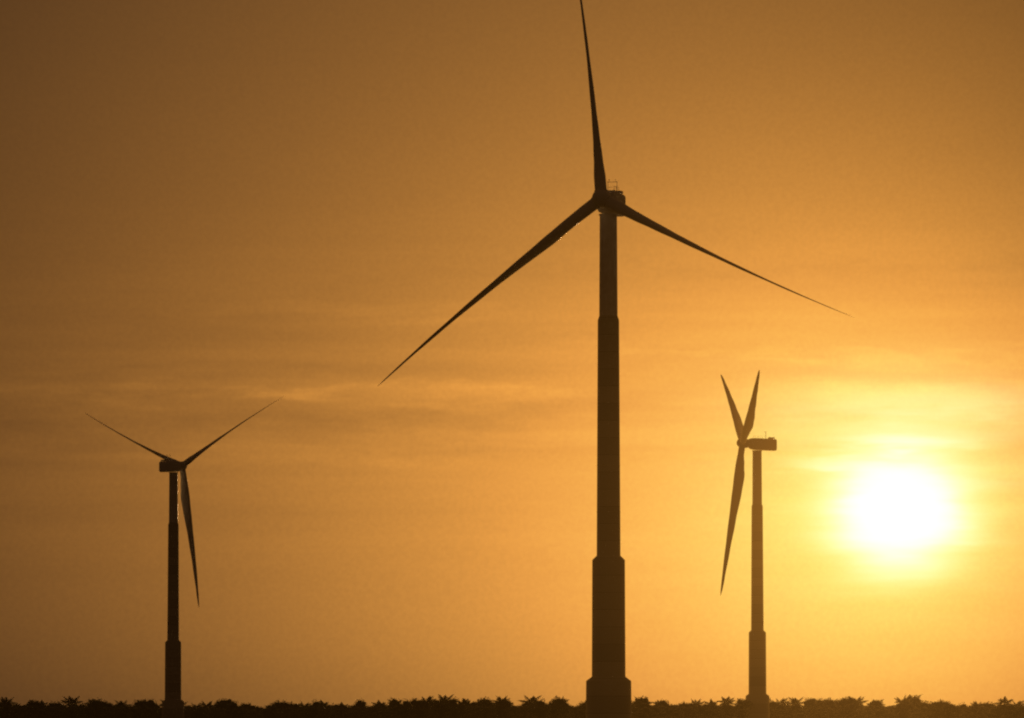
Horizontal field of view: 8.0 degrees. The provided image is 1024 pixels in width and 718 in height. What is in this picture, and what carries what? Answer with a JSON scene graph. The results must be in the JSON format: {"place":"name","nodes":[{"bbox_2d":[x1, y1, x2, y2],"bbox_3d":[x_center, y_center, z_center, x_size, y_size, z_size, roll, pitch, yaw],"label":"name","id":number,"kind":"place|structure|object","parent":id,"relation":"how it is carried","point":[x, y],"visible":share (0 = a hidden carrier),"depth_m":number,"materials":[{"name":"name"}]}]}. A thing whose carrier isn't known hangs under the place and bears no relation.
{"place":"outdoors","nodes":[
{"label":"outdoors","id":0,"kind":"place"},
{"bbox_2d":[0,0,1023,707],"label":"sky","id":1,"kind":"structure","parent":0,"point":[213,213],"materials":[{"name":"orange"}]},
{"label":"ground","id":2,"kind":"structure","parent":0,"visible":0},
{"bbox_2d":[0,697,16,717],"bbox_3d":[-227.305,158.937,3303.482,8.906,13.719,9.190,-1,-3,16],"label":"palm tree","id":3,"kind":"object","parent":2,"relation":"on","point":[6,707],"visible":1,"depth_m":3302.78,"materials":[{"name":"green plant"}]},
{"bbox_2d":[27,699,46,708],"bbox_3d":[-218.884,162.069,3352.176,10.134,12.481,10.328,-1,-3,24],"label":"broadleaf tree","id":4,"kind":"object","parent":2,"relation":"on","point":[36,703],"visible":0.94,"depth_m":3350.93,"materials":[{"name":"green plant"}]},
{"bbox_2d":[46,701,66,706],"bbox_3d":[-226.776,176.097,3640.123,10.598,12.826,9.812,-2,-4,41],"label":"broadleaf tree","id":5,"kind":"object","parent":2,"relation":"on","point":[53,704],"visible":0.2,"depth_m":3639.02,"materials":[{"name":"green plant"}]},
{"bbox_2d":[62,706,79,717],"bbox_3d":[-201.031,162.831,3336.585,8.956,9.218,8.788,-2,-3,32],"label":"broadleaf tree","id":6,"kind":"object","parent":2,"relation":"on","point":[69,712],"visible":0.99,"depth_m":3335.01,"materials":[{"name":"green plant"}]},
{"bbox_2d":[61,696,82,705],"bbox_3d":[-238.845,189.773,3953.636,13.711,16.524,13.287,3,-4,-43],"label":"palm tree","id":7,"kind":"object","parent":2,"relation":"on","point":[71,701],"visible":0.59,"depth_m":3952.21,"materials":[{"name":"green plant"}]},
{"bbox_2d":[77,697,108,717],"bbox_3d":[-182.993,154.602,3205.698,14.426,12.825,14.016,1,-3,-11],"label":"broadleaf tree","id":8,"kind":"object","parent":2,"relation":"on","point":[93,709],"visible":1,"depth_m":3203.09,"materials":[{"name":"green plant"}]},
{"bbox_2d":[97,699,115,709],"bbox_3d":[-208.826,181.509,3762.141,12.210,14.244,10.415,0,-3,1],"label":"broadleaf tree","id":9,"kind":"object","parent":2,"relation":"on","point":[110,705],"visible":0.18,"depth_m":3759.68,"materials":[{"name":"green plant"}]},
{"bbox_2d":[111,705,133,717],"bbox_3d":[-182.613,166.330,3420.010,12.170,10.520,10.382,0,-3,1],"label":"broadleaf tree","id":10,"kind":"object","parent":2,"relation":"on","point":[123,711],"visible":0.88,"depth_m":3417.27,"materials":[{"name":"green plant"}]},
{"bbox_2d":[114,700,131,707],"bbox_3d":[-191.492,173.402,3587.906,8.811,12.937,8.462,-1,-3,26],"label":"palm tree","id":11,"kind":"object","parent":2,"relation":"on","point":[120,703],"visible":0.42,"depth_m":3587.56,"materials":[{"name":"green plant"}]},
{"bbox_2d":[132,700,146,706],"bbox_3d":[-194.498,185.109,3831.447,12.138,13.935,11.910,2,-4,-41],"label":"broadleaf tree","id":12,"kind":"object","parent":2,"relation":"on","point":[136,703],"visible":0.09,"depth_m":3829.54,"materials":[{"name":"green plant"}]},
{"bbox_2d":[133,699,153,710],"bbox_3d":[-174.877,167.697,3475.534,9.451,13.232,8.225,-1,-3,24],"label":"palm tree","id":13,"kind":"object","parent":2,"relation":"on","point":[145,705],"visible":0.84,"depth_m":3475.02,"materials":[{"name":"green plant"}]},
{"bbox_2d":[136,699,160,708],"bbox_3d":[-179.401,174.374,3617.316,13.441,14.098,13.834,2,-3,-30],"label":"broadleaf tree","id":14,"kind":"object","parent":2,"relation":"on","point":[154,705],"visible":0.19,"depth_m":3616.36,"materials":[{"name":"green plant"}]},
{"bbox_2d":[141,706,157,717],"bbox_3d":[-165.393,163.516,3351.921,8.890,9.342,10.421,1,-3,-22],"label":"broadleaf tree","id":15,"kind":"object","parent":2,"relation":"on","point":[147,712],"visible":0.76,"depth_m":3348.84,"materials":[{"name":"green plant"}]},
{"bbox_2d":[151,707,161,717],"bbox_3d":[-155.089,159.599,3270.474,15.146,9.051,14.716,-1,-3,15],"label":"broadleaf tree","id":16,"kind":"object","parent":2,"relation":"on","point":[157,713],"visible":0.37,"depth_m":3267.33,"materials":[{"name":"green plant"}]},
{"bbox_2d":[87,396,283,717],"bbox_3d":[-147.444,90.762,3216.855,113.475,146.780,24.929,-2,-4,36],"label":"wind turbine","id":17,"kind":"object","parent":2,"relation":"on","point":[172,704],"visible":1,"depth_m":3211.21,"materials":[{"name":"paint"}]},
{"bbox_2d":[184,707,191,717],"bbox_3d":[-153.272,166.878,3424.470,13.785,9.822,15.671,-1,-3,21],"label":"broadleaf tree","id":18,"kind":"object","parent":2,"relation":"on","point":[187,709],"visible":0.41,"depth_m":3424.65,"materials":[{"name":"green plant"}]},
{"bbox_2d":[187,707,208,717],"bbox_3d":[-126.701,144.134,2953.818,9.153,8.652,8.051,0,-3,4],"label":"broadleaf tree","id":19,"kind":"object","parent":2,"relation":"on","point":[199,713],"visible":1,"depth_m":2951.96,"materials":[{"name":"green plant"}]},
{"bbox_2d":[200,701,214,708],"bbox_3d":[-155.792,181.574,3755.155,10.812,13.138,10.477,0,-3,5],"label":"palm tree","id":20,"kind":"object","parent":2,"relation":"on","point":[207,705],"visible":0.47,"depth_m":3754.94,"materials":[{"name":"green plant"}]},
{"bbox_2d":[214,698,232,709],"bbox_3d":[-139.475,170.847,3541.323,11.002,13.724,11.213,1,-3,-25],"label":"broadleaf tree","id":21,"kind":"object","parent":2,"relation":"on","point":[220,704],"visible":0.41,"depth_m":3538.62,"materials":[{"name":"green plant"}]},
{"bbox_2d":[220,700,247,717],"bbox_3d":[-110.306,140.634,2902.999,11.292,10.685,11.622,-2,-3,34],"label":"broadleaf tree","id":22,"kind":"object","parent":2,"relation":"on","point":[232,710],"visible":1,"depth_m":2901.22,"materials":[{"name":"green plant"}]},
{"bbox_2d":[242,707,249,717],"bbox_3d":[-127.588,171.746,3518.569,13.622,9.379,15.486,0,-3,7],"label":"broadleaf tree","id":23,"kind":"object","parent":2,"relation":"on","point":[245,709],"visible":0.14,"depth_m":3517.97,"materials":[{"name":"green plant"}]},
{"bbox_2d":[242,702,256,709],"bbox_3d":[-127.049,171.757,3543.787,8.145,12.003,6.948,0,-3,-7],"label":"broadleaf tree","id":24,"kind":"object","parent":2,"relation":"on","point":[248,706],"visible":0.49,"depth_m":3542.09,"materials":[{"name":"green plant"}]},
{"bbox_2d":[246,706,264,717],"bbox_3d":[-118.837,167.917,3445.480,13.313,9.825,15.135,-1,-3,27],"label":"broadleaf tree","id":25,"kind":"object","parent":2,"relation":"on","point":[254,713],"visible":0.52,"depth_m":3442.59,"materials":[{"name":"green plant"}]},
{"bbox_2d":[259,703,280,717],"bbox_3d":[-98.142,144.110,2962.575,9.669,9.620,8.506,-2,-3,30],"label":"broadleaf tree","id":26,"kind":"object","parent":2,"relation":"on","point":[272,711],"visible":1,"depth_m":2960.89,"materials":[{"name":"green plant"}]},
{"bbox_2d":[269,699,291,708],"bbox_3d":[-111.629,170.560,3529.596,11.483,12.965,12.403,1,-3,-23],"label":"broadleaf tree","id":27,"kind":"object","parent":2,"relation":"on","point":[283,704],"visible":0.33,"depth_m":3527.84,"materials":[{"name":"green plant"}]},
{"bbox_2d":[291,703,299,717],"bbox_3d":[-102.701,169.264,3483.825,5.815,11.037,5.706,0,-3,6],"label":"broadleaf tree","id":28,"kind":"object","parent":2,"relation":"on","point":[294,706],"visible":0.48,"depth_m":3482.59,"materials":[{"name":"green plant"}]},
{"bbox_2d":[292,705,318,717],"bbox_3d":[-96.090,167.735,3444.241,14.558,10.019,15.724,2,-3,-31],"label":"broadleaf tree","id":29,"kind":"object","parent":2,"relation":"on","point":[297,712],"visible":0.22,"depth_m":3443.05,"materials":[{"name":"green plant"}]},
{"bbox_2d":[298,704,323,717],"bbox_3d":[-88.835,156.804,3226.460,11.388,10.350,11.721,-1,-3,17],"label":"broadleaf tree","id":30,"kind":"object","parent":2,"relation":"on","point":[311,711],"visible":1,"depth_m":3224.03,"materials":[{"name":"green plant"}]},
{"bbox_2d":[311,699,326,706],"bbox_3d":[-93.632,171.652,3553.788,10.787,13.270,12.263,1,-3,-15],"label":"broadleaf tree","id":31,"kind":"object","parent":2,"relation":"on","point":[315,703],"visible":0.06,"depth_m":3553.87,"materials":[{"name":"green plant"}]},
{"bbox_2d":[316,706,333,717],"bbox_3d":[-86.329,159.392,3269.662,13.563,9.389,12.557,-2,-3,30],"label":"broadleaf tree","id":32,"kind":"object","parent":2,"relation":"on","point":[326,712],"visible":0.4,"depth_m":3267.72,"materials":[{"name":"green plant"}]},
{"bbox_2d":[319,704,334,717],"bbox_3d":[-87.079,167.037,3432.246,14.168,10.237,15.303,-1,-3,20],"label":"broadleaf tree","id":33,"kind":"object","parent":2,"relation":"on","point":[330,707],"visible":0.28,"depth_m":3429.38,"materials":[{"name":"green plant"}]},
{"bbox_2d":[335,702,348,717],"bbox_3d":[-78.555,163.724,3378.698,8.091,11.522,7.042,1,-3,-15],"label":"palm tree","id":34,"kind":"object","parent":2,"relation":"on","point":[341,709],"visible":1,"depth_m":3378.43,"materials":[{"name":"green plant"}]},
{"bbox_2d":[329,706,356,717],"bbox_3d":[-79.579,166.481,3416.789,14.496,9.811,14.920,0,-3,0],"label":"broadleaf tree","id":35,"kind":"object","parent":2,"relation":"on","point":[345,714],"visible":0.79,"depth_m":3412.90,"materials":[{"name":"green plant"}]},
{"bbox_2d":[350,698,366,708],"bbox_3d":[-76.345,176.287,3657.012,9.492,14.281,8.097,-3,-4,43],"label":"broadleaf tree","id":36,"kind":"object","parent":2,"relation":"on","point":[360,703],"visible":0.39,"depth_m":3654.60,"materials":[{"name":"green plant"}]},
{"bbox_2d":[352,705,368,717],"bbox_3d":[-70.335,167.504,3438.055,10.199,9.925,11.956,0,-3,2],"label":"broadleaf tree","id":37,"kind":"object","parent":2,"relation":"on","point":[362,710],"visible":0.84,"depth_m":3434.61,"materials":[{"name":"green plant"}]},
{"bbox_2d":[364,705,386,717],"bbox_3d":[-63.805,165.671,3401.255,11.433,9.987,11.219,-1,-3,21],"label":"broadleaf tree","id":38,"kind":"object","parent":2,"relation":"on","point":[369,712],"visible":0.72,"depth_m":3399.17,"materials":[{"name":"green plant"}]},
{"bbox_2d":[374,702,387,708],"bbox_3d":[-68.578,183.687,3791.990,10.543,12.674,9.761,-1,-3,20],"label":"broadleaf tree","id":39,"kind":"object","parent":2,"relation":"on","point":[381,704],"visible":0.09,"depth_m":3791.53,"materials":[{"name":"green plant"}]},
{"bbox_2d":[387,698,400,707],"bbox_3d":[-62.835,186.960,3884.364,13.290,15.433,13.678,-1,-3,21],"label":"broadleaf tree","id":40,"kind":"object","parent":2,"relation":"on","point":[394,702],"visible":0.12,"depth_m":3882.43,"materials":[{"name":"green plant"}]},
{"bbox_2d":[390,699,416,717],"bbox_3d":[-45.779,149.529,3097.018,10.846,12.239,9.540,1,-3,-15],"label":"broadleaf tree","id":41,"kind":"object","parent":2,"relation":"on","point":[405,709],"visible":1,"depth_m":3095.29,"materials":[{"name":"green plant"}]},
{"bbox_2d":[409,698,430,717],"bbox_3d":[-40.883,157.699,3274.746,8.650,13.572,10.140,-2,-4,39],"label":"broadleaf tree","id":42,"kind":"object","parent":2,"relation":"on","point":[421,706],"visible":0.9,"depth_m":3272.80,"materials":[{"name":"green plant"}]},
{"bbox_2d":[417,696,435,706],"bbox_3d":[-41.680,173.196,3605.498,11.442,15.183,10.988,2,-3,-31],"label":"palm tree","id":43,"kind":"object","parent":2,"relation":"on","point":[429,698],"visible":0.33,"depth_m":3604.11,"materials":[{"name":"green plant"}]},
{"bbox_2d":[430,700,452,717],"bbox_3d":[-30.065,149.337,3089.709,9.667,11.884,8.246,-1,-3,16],"label":"broadleaf tree","id":44,"kind":"object","parent":2,"relation":"on","point":[441,709],"visible":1,"depth_m":3088.51,"materials":[{"name":"green plant"}]},
{"bbox_2d":[433,694,455,704],"bbox_3d":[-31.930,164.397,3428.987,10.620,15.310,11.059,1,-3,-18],"label":"palm tree","id":45,"kind":"object","parent":2,"relation":"on","point":[444,699],"visible":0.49,"depth_m":3428.63,"materials":[{"name":"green plant"}]},
{"bbox_2d":[445,696,469,717],"bbox_3d":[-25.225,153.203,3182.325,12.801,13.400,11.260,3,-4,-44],"label":"broadleaf tree","id":46,"kind":"object","parent":2,"relation":"on","point":[458,709],"visible":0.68,"depth_m":3179.44,"materials":[{"name":"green plant"}]},
{"bbox_2d":[459,698,469,706],"bbox_3d":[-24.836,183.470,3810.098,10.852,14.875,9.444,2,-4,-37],"label":"palm tree","id":47,"kind":"object","parent":2,"relation":"on","point":[464,701],"visible":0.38,"depth_m":3809.26,"materials":[{"name":"green plant"}]},
{"bbox_2d":[473,704,483,717],"bbox_3d":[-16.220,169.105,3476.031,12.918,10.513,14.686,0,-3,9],"label":"broadleaf tree","id":48,"kind":"object","parent":2,"relation":"on","point":[476,709],"visible":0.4,"depth_m":3472.62,"materials":[{"name":"green plant"}]},
{"bbox_2d":[470,696,494,707],"bbox_3d":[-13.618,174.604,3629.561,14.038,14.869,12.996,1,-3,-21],"label":"broadleaf tree","id":49,"kind":"object","parent":2,"relation":"on","point":[486,702],"visible":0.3,"depth_m":3626.63,"materials":[{"name":"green plant"}]},
{"bbox_2d":[491,696,509,703],"bbox_3d":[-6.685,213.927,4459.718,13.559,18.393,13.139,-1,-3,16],"label":"palm tree","id":50,"kind":"object","parent":2,"relation":"on","point":[500,699],"visible":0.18,"depth_m":4459.92,"materials":[{"name":"green plant"}]},
{"bbox_2d":[493,698,513,717],"bbox_3d":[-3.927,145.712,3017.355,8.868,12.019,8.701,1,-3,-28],"label":"broadleaf tree","id":51,"kind":"object","parent":2,"relation":"on","point":[502,707],"visible":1,"depth_m":3015.74,"materials":[{"name":"green plant"}]},
{"bbox_2d":[510,706,529,717],"bbox_3d":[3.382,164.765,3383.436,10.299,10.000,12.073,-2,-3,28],"label":"broadleaf tree","id":52,"kind":"object","parent":2,"relation":"on","point":[519,712],"visible":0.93,"depth_m":3381.64,"materials":[{"name":"brown plant"}]},
{"bbox_2d":[519,700,531,706],"bbox_3d":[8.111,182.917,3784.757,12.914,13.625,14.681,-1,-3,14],"label":"broadleaf tree","id":53,"kind":"object","parent":2,"relation":"on","point":[525,704],"visible":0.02,"depth_m":3785.41,"materials":[{"name":"brown plant"}]},
{"bbox_2d":[518,695,541,703],"bbox_3d":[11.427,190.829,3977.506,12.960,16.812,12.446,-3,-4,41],"label":"palm tree","id":54,"kind":"object","parent":2,"relation":"on","point":[532,699],"visible":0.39,"depth_m":3976.84,"materials":[{"name":"brown plant"}]},
{"bbox_2d":[526,698,550,717],"bbox_3d":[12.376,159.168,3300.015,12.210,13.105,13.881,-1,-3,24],"label":"broadleaf tree","id":55,"kind":"object","parent":2,"relation":"on","point":[537,709],"visible":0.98,"depth_m":3296.48,"materials":[{"name":"brown plant"}]},
{"bbox_2d":[546,695,569,717],"bbox_3d":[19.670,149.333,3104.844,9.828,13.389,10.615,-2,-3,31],"label":"broadleaf tree","id":56,"kind":"object","parent":2,"relation":"on","point":[558,706],"visible":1,"depth_m":3103.27,"materials":[{"name":"brown plant"}]},
{"bbox_2d":[566,706,579,717],"bbox_3d":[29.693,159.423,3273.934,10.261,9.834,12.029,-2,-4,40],"label":"broadleaf tree","id":57,"kind":"object","parent":2,"relation":"on","point":[571,709],"visible":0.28,"depth_m":3271.51,"materials":[{"name":"brown plant"}]},
{"bbox_2d":[572,701,585,717],"bbox_3d":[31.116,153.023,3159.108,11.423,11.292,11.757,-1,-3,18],"label":"broadleaf tree","id":58,"kind":"object","parent":2,"relation":"on","point":[580,712],"visible":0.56,"depth_m":3156.65,"materials":[{"name":"brown plant"}]},
{"bbox_2d":[378,0,851,717],"bbox_3d":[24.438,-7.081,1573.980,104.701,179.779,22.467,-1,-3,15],"label":"wind turbine","id":59,"kind":"object","parent":2,"relation":"on","point":[608,688],"visible":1,"depth_m":1572.93,"materials":[{"name":"paint"}]},
{"bbox_2d":[631,696,650,707],"bbox_3d":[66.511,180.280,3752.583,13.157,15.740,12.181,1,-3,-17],"label":"broadleaf tree","id":60,"kind":"object","parent":2,"relation":"on","point":[633,704],"visible":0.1,"depth_m":3750.64,"materials":[{"name":"brown plant"}]},
{"bbox_2d":[633,697,653,708],"bbox_3d":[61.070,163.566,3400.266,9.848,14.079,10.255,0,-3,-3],"label":"palm tree","id":61,"kind":"object","parent":2,"relation":"on","point":[642,703],"visible":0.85,"depth_m":3399.87,"materials":[{"name":"brown plant"}]},
{"bbox_2d":[632,705,660,717],"bbox_3d":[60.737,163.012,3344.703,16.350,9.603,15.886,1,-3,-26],"label":"broadleaf tree","id":62,"kind":"object","parent":2,"relation":"on","point":[645,712],"visible":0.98,"depth_m":3341.69,"materials":[{"name":"brown plant"}]},
{"bbox_2d":[650,705,666,717],"bbox_3d":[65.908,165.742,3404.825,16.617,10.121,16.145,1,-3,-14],"label":"broadleaf tree","id":63,"kind":"object","parent":2,"relation":"on","point":[656,710],"visible":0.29,"depth_m":3403.16,"materials":[{"name":"brown plant"}]},
{"bbox_2d":[655,704,668,717],"bbox_3d":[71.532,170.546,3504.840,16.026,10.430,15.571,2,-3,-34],"label":"broadleaf tree","id":64,"kind":"object","parent":2,"relation":"on","point":[662,707],"visible":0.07,"depth_m":3502.53,"materials":[{"name":"brown plant"}]},
{"bbox_2d":[656,700,672,706],"bbox_3d":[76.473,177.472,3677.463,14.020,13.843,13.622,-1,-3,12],"label":"broadleaf tree","id":65,"kind":"object","parent":2,"relation":"on","point":[663,703],"visible":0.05,"depth_m":3675.38,"materials":[{"name":"brown plant"}]},
{"bbox_2d":[662,704,685,717],"bbox_3d":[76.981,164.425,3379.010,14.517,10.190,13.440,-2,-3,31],"label":"broadleaf tree","id":66,"kind":"object","parent":2,"relation":"on","point":[673,712],"visible":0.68,"depth_m":3376.36,"materials":[{"name":"brown plant"}]},
{"bbox_2d":[680,706,698,717],"bbox_3d":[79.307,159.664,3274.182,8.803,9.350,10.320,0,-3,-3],"label":"broadleaf tree","id":67,"kind":"object","parent":2,"relation":"on","point":[687,712],"visible":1,"depth_m":3271.28,"materials":[{"name":"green plant"}]},
{"bbox_2d":[680,704,699,717],"bbox_3d":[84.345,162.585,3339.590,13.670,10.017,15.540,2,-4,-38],"label":"broadleaf tree","id":68,"kind":"object","parent":2,"relation":"on","point":[697,715],"visible":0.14,"depth_m":3337.45,"materials":[{"name":"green plant"}]},
{"bbox_2d":[687,699,704,706],"bbox_3d":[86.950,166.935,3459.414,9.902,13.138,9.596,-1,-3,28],"label":"palm tree","id":69,"kind":"object","parent":2,"relation":"on","point":[695,703],"visible":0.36,"depth_m":3457.87,"materials":[{"name":"brown plant"}]},
{"bbox_2d":[696,702,718,717],"bbox_3d":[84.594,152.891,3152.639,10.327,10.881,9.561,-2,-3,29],"label":"broadleaf tree","id":70,"kind":"object","parent":2,"relation":"on","point":[706,710],"visible":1,"depth_m":3150.86,"materials":[{"name":"brown plant"}]},
{"bbox_2d":[718,696,735,705],"bbox_3d":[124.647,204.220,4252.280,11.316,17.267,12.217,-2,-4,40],"label":"palm tree","id":71,"kind":"object","parent":2,"relation":"on","point":[728,701],"visible":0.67,"depth_m":4251.93,"materials":[{"name":"brown plant"}]},
{"bbox_2d":[718,702,736,717],"bbox_3d":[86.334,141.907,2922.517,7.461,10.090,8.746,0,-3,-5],"label":"broadleaf tree","id":72,"kind":"object","parent":2,"relation":"on","point":[728,711],"visible":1,"depth_m":2920.25,"materials":[{"name":"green plant"}]},
{"bbox_2d":[735,698,753,717],"bbox_3d":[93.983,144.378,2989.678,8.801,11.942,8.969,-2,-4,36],"label":"broadleaf tree","id":73,"kind":"object","parent":2,"relation":"on","point":[743,708],"visible":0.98,"depth_m":2987.98,"materials":[{"name":"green plant"}]},
{"bbox_2d":[720,371,776,717],"bbox_3d":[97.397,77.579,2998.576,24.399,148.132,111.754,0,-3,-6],"label":"wind turbine","id":74,"kind":"object","parent":2,"relation":"on","point":[757,696],"visible":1,"depth_m":2997.66,"materials":[{"name":"paint"}]},
{"bbox_2d":[769,699,777,708],"bbox_3d":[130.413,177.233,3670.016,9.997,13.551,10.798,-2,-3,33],"label":"broadleaf tree","id":75,"kind":"object","parent":2,"relation":"on","point":[771,703],"visible":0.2,"depth_m":3667.61,"materials":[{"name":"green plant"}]},
{"bbox_2d":[771,698,788,709],"bbox_3d":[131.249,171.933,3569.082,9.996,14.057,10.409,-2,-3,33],"label":"palm tree","id":76,"kind":"object","parent":2,"relation":"on","point":[782,705],"visible":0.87,"depth_m":3567.61,"materials":[{"name":"brown plant"}]},
{"bbox_2d":[786,697,806,717],"bbox_3d":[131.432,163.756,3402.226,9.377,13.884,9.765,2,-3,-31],"label":"palm tree","id":77,"kind":"object","parent":2,"relation":"on","point":[795,704],"visible":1,"depth_m":3401.92,"materials":[{"name":"brown plant"}]},
{"bbox_2d":[803,697,816,709],"bbox_3d":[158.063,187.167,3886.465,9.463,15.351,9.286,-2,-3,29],"label":"broadleaf tree","id":78,"kind":"object","parent":2,"relation":"on","point":[809,701],"visible":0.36,"depth_m":3884.48,"materials":[{"name":"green plant"}]},
{"bbox_2d":[808,697,834,707],"bbox_3d":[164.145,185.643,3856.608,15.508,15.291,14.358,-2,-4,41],"label":"broadleaf tree","id":79,"kind":"object","parent":2,"relation":"on","point":[818,703],"visible":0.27,"depth_m":3854.16,"materials":[{"name":"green plant"}]},
{"bbox_2d":[824,698,839,708],"bbox_3d":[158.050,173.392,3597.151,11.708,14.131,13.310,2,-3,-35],"label":"broadleaf tree","id":80,"kind":"object","parent":2,"relation":"on","point":[830,703],"visible":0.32,"depth_m":3596.24,"materials":[{"name":"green plant"}]},
{"bbox_2d":[836,696,857,717],"bbox_3d":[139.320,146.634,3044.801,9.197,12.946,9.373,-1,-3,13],"label":"broadleaf tree","id":81,"kind":"object","parent":2,"relation":"on","point":[848,707],"visible":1,"depth_m":3042.52,"materials":[{"name":"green plant"}]},
{"bbox_2d":[854,696,868,706],"bbox_3d":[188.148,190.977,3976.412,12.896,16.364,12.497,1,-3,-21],"label":"palm tree","id":82,"kind":"object","parent":2,"relation":"on","point":[859,699],"visible":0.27,"depth_m":3976.93,"materials":[{"name":"brown plant"}]},
{"bbox_2d":[861,706,876,717],"bbox_3d":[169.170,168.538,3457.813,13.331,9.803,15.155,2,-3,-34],"label":"broadleaf tree","id":83,"kind":"object","parent":2,"relation":"on","point":[869,715],"visible":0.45,"depth_m":3454.73,"materials":[{"name":"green plant"}]},
{"bbox_2d":[868,699,883,710],"bbox_3d":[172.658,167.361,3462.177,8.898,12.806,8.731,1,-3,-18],"label":"broadleaf tree","id":84,"kind":"object","parent":2,"relation":"on","point":[875,704],"visible":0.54,"depth_m":3460.38,"materials":[{"name":"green plant"}]},
{"bbox_2d":[871,707,897,717],"bbox_3d":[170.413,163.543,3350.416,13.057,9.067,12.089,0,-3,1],"label":"broadleaf tree","id":85,"kind":"object","parent":2,"relation":"on","point":[883,713],"visible":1,"depth_m":3347.49,"materials":[{"name":"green plant"}]},
{"bbox_2d":[887,705,898,717],"bbox_3d":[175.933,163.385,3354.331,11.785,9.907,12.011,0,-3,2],"label":"broadleaf tree","id":86,"kind":"object","parent":2,"relation":"on","point":[894,709],"visible":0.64,"depth_m":3351.99,"materials":[{"name":"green plant"}]},
{"bbox_2d":[894,695,906,702],"bbox_3d":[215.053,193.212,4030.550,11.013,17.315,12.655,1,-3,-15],"label":"palm tree","id":87,"kind":"object","parent":2,"relation":"on","point":[898,700],"visible":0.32,"depth_m":4030.53,"materials":[{"name":"brown plant"}]},
{"bbox_2d":[896,700,908,717],"bbox_3d":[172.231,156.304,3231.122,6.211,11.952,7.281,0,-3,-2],"label":"broadleaf tree","id":88,"kind":"object","parent":2,"relation":"on","point":[902,710],"visible":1,"depth_m":3229.92,"materials":[{"name":"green plant"}]},
{"bbox_2d":[902,697,917,717],"bbox_3d":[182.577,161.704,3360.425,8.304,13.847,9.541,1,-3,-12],"label":"palm tree","id":89,"kind":"object","parent":2,"relation":"on","point":[911,704],"visible":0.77,"depth_m":3360.64,"materials":[{"name":"brown plant"}]},
{"bbox_2d":[905,695,930,712],"bbox_3d":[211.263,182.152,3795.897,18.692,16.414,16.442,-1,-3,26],"label":"broadleaf tree","id":90,"kind":"object","parent":2,"relation":"on","point":[918,704],"visible":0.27,"depth_m":3792.60,"materials":[{"name":"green plant"}]},
{"bbox_2d":[911,705,927,717],"bbox_3d":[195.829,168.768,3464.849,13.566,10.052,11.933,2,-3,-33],"label":"broadleaf tree","id":91,"kind":"object","parent":2,"relation":"on","point":[920,711],"visible":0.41,"depth_m":3461.89,"materials":[{"name":"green plant"}]},
{"bbox_2d":[927,700,944,717],"bbox_3d":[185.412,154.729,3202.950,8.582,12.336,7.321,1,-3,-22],"label":"broadleaf tree","id":92,"kind":"object","parent":2,"relation":"on","point":[934,709],"visible":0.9,"depth_m":3201.33,"materials":[{"name":"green plant"}]},
{"bbox_2d":[939,701,958,717],"bbox_3d":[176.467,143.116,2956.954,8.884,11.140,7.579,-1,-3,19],"label":"broadleaf tree","id":93,"kind":"object","parent":2,"relation":"on","point":[948,710],"visible":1,"depth_m":2955.78,"materials":[{"name":"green plant"}]},
{"bbox_2d":[953,708,966,717],"bbox_3d":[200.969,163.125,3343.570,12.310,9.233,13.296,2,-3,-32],"label":"broadleaf tree","id":94,"kind":"object","parent":2,"relation":"on","point":[961,713],"visible":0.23,"depth_m":3341.15,"materials":[{"name":"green plant"}]},
{"bbox_2d":[956,702,967,717],"bbox_3d":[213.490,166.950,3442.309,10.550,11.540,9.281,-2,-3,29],"label":"broadleaf tree","id":95,"kind":"object","parent":2,"relation":"on","point":[961,706],"visible":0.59,"depth_m":3441.21,"materials":[{"name":"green plant"}]},
{"bbox_2d":[962,705,980,717],"bbox_3d":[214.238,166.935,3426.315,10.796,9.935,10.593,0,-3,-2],"label":"broadleaf tree","id":96,"kind":"object","parent":2,"relation":"on","point":[971,710],"visible":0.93,"depth_m":3424.12,"materials":[{"name":"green plant"}]},
{"bbox_2d":[977,701,993,706],"bbox_3d":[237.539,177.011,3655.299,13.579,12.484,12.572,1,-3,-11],"label":"broadleaf tree","id":97,"kind":"object","parent":2,"relation":"on","point":[986,704],"visible":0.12,"depth_m":3653.31,"materials":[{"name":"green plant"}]},
{"bbox_2d":[979,704,1004,717],"bbox_3d":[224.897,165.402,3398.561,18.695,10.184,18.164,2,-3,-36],"label":"bush","id":98,"kind":"object","parent":2,"relation":"on","point":[993,712],"visible":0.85,"depth_m":3394.10,"materials":[{"name":"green plant"}]},
{"bbox_2d":[993,696,1013,715],"bbox_3d":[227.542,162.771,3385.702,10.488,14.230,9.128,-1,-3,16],"label":"palm tree","id":99,"kind":"object","parent":2,"relation":"on","point":[1003,701],"visible":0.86,"depth_m":3385.37,"materials":[{"name":"brown plant"}]},
{"bbox_2d":[1003,703,1022,717],"bbox_3d":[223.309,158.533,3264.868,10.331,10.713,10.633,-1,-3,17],"label":"bush","id":100,"kind":"object","parent":2,"relation":"on","point":[1011,711],"visible":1,"depth_m":3263.07,"materials":[{"name":"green plant"}]},
{"bbox_2d":[1013,700,1023,705],"bbox_3d":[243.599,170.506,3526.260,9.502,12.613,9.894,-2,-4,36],"label":"bush","id":101,"kind":"object","parent":2,"relation":"on","point":[1019,703],"visible":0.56,"depth_m":3525.51,"materials":[{"name":"brown plant"}]}
]}

